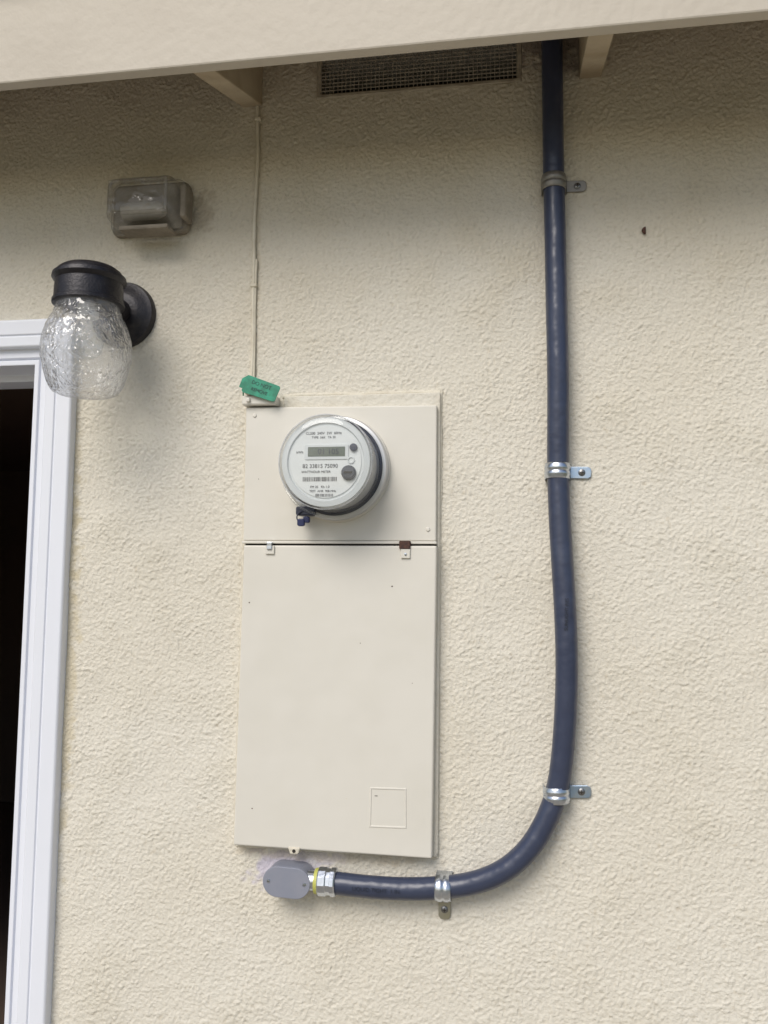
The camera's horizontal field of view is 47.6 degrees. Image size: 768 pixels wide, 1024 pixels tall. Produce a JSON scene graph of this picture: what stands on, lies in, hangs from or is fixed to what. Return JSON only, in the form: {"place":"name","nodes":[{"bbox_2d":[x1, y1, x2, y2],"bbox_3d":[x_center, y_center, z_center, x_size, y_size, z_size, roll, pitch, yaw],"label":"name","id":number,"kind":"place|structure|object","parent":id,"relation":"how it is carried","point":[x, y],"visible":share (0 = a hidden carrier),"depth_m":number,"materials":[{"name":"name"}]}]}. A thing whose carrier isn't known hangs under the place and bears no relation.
{"place":"outdoors","nodes":[
{"label":"outdoors","id":0,"kind":"place"},
{"bbox_2d":[0,802,14,1023],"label":"floor","id":1,"kind":"structure","parent":0,"point":[6,823],"depth_m":4.64,"materials":[{"name":"brown"}]},
{"bbox_2d":[0,388,33,470],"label":"ceiling","id":2,"kind":"structure","parent":0,"point":[16,411],"depth_m":4.80,"materials":[{"name":"brown"}]},
{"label":"patio","id":3,"kind":"structure","parent":0,"visible":0},
{"bbox_2d":[0,317,80,1023],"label":"frame","id":4,"kind":"object","parent":3,"relation":"on","point":[31,938],"visible":0.94,"depth_m":1.59,"materials":[{"name":"white plastic"}]},
{"label":"ground","id":5,"kind":"structure","parent":0,"visible":0},
{"bbox_2d":[0,471,29,801],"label":"back wall","id":6,"kind":"structure","parent":5,"relation":"on","point":[14,493],"depth_m":6.52,"materials":[{"name":"brown"}]},
{"bbox_2d":[0,20,767,1023],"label":"stucco wall","id":7,"kind":"structure","parent":5,"relation":"on","point":[400,244],"depth_m":1.51,"materials":[{"name":"beige paint"}]},
{"bbox_2d":[39,259,155,399],"bbox_3d":[-0.508,-0.321,1.535,0.152,0.244,0.211,0,-5,10],"label":"wall lantern","id":8,"kind":"object","parent":7,"relation":"attached to","point":[114,306],"depth_m":1.50,"materials":[{"name":"black metal"}]},
{"bbox_2d":[107,175,192,238],"bbox_3d":[-0.440,-0.569,1.617,0.161,0.111,0.072,0,-5,10],"label":"bulkhead light","id":9,"kind":"object","parent":7,"relation":"attached to","point":[153,210],"visible":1,"depth_m":1.62,"materials":[{"name":"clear glass"}]},
{"bbox_2d":[250,105,261,376],"bbox_3d":[-0.238,-0.550,1.612,0.012,0.670,0.010,0,-5,10],"label":"painted cable","id":10,"kind":"object","parent":7,"relation":"attached to","point":[254,285],"visible":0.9,"depth_m":1.60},
{"bbox_2d":[263,859,313,898],"bbox_3d":[-0.160,0.622,1.476,0.082,0.051,0.046,0,-5,10],"label":"conduit junction box","id":11,"kind":"object","parent":7,"relation":"attached to","point":[284,878],"visible":0.98,"depth_m":1.46,"materials":[{"name":"grey metal"}]},
{"bbox_2d":[234,390,442,859],"bbox_3d":[-0.081,0.184,1.518,0.364,0.802,0.054,0,-5,10],"label":"electrical panel","id":12,"kind":"object","parent":7,"relation":"attached to","point":[338,722],"visible":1,"depth_m":1.49,"materials":[{"name":"paint"}]},
{"bbox_2d":[242,393,279,407],"bbox_3d":[-0.222,-0.204,1.565,0.063,0.028,0.036,0,-5,10],"label":"grounding clamp","id":13,"kind":"object","parent":12,"relation":"attached to","point":[250,401],"visible":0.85,"depth_m":1.55,"materials":[{"name":"metal"}]},
{"bbox_2d":[239,375,279,401],"bbox_3d":[-0.220,-0.219,1.557,0.077,0.050,0.023,0,-5,10],"label":"green tag","id":14,"kind":"object","parent":13,"relation":"attached to","point":[257,387],"visible":1,"depth_m":1.55,"materials":[{"name":"plastic"}]},
{"bbox_2d":[278,414,390,525],"bbox_3d":[-0.090,-0.075,1.475,0.188,0.197,0.107,0,-5,10],"label":"electric meter","id":15,"kind":"object","parent":12,"relation":"attached to","point":[337,468],"visible":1,"depth_m":1.44,"materials":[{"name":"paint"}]},
{"bbox_2d":[234,545,437,857],"bbox_3d":[-0.083,0.316,1.494,0.347,0.516,0.019,0,-5,10],"label":"door","id":16,"kind":"structure","parent":12,"relation":"in","point":[353,716],"depth_m":1.48,"materials":[{"name":"paint"}]},
{"bbox_2d":[0,0,767,106],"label":"roof eave","id":17,"kind":"object","parent":7,"relation":"attached to","point":[230,49],"visible":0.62,"depth_m":1.35,"materials":[{"name":"paint"}]},
{"bbox_2d":[317,43,521,99],"bbox_3d":[0.070,-0.803,1.638,0.379,0.088,0.108,0,-5,10],"label":"attic vent","id":18,"kind":"object","parent":7,"relation":"on","point":[400,87],"visible":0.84,"depth_m":1.59,"materials":[{"name":"metal"}]},
{"bbox_2d":[307,39,577,900],"bbox_3d":[0.101,-0.112,1.491,0.447,1.516,0.048,0,-5,10],"label":"conduit","id":19,"kind":"object","parent":7,"relation":"attached to","point":[521,856],"visible":0.95,"depth_m":1.44,"materials":[{"name":"blue plastic"}]},
{"bbox_2d":[434,870,452,918],"bbox_3d":[0.098,0.636,1.431,0.026,0.078,0.043,0,-5,10],"label":"pipe strap","id":20,"kind":"object","parent":19,"relation":"attached to","point":[442,891],"visible":0.97,"depth_m":1.42,"materials":[{"name":"metal"}]},
{"bbox_2d":[541,170,586,195],"bbox_3d":[0.311,-0.569,1.502,0.078,0.026,0.042,0,-5,10],"label":"pipe strap","id":21,"kind":"object","parent":19,"relation":"attached to","point":[554,177],"visible":1,"depth_m":1.49,"materials":[{"name":"metal"}]},
{"bbox_2d":[543,783,590,804],"bbox_3d":[0.297,0.459,1.413,0.079,0.028,0.042,0,-5,10],"label":"pipe strap","id":22,"kind":"object","parent":19,"relation":"attached to","point":[558,796],"visible":0.96,"depth_m":1.41,"materials":[{"name":"metal"}]},
{"bbox_2d":[544,462,590,479],"bbox_3d":[0.308,-0.069,1.458,0.079,0.027,0.042,0,-5,10],"label":"pipe strap","id":23,"kind":"object","parent":19,"relation":"attached to","point":[558,469],"visible":1,"depth_m":1.45,"materials":[{"name":"metal"}]}
]}

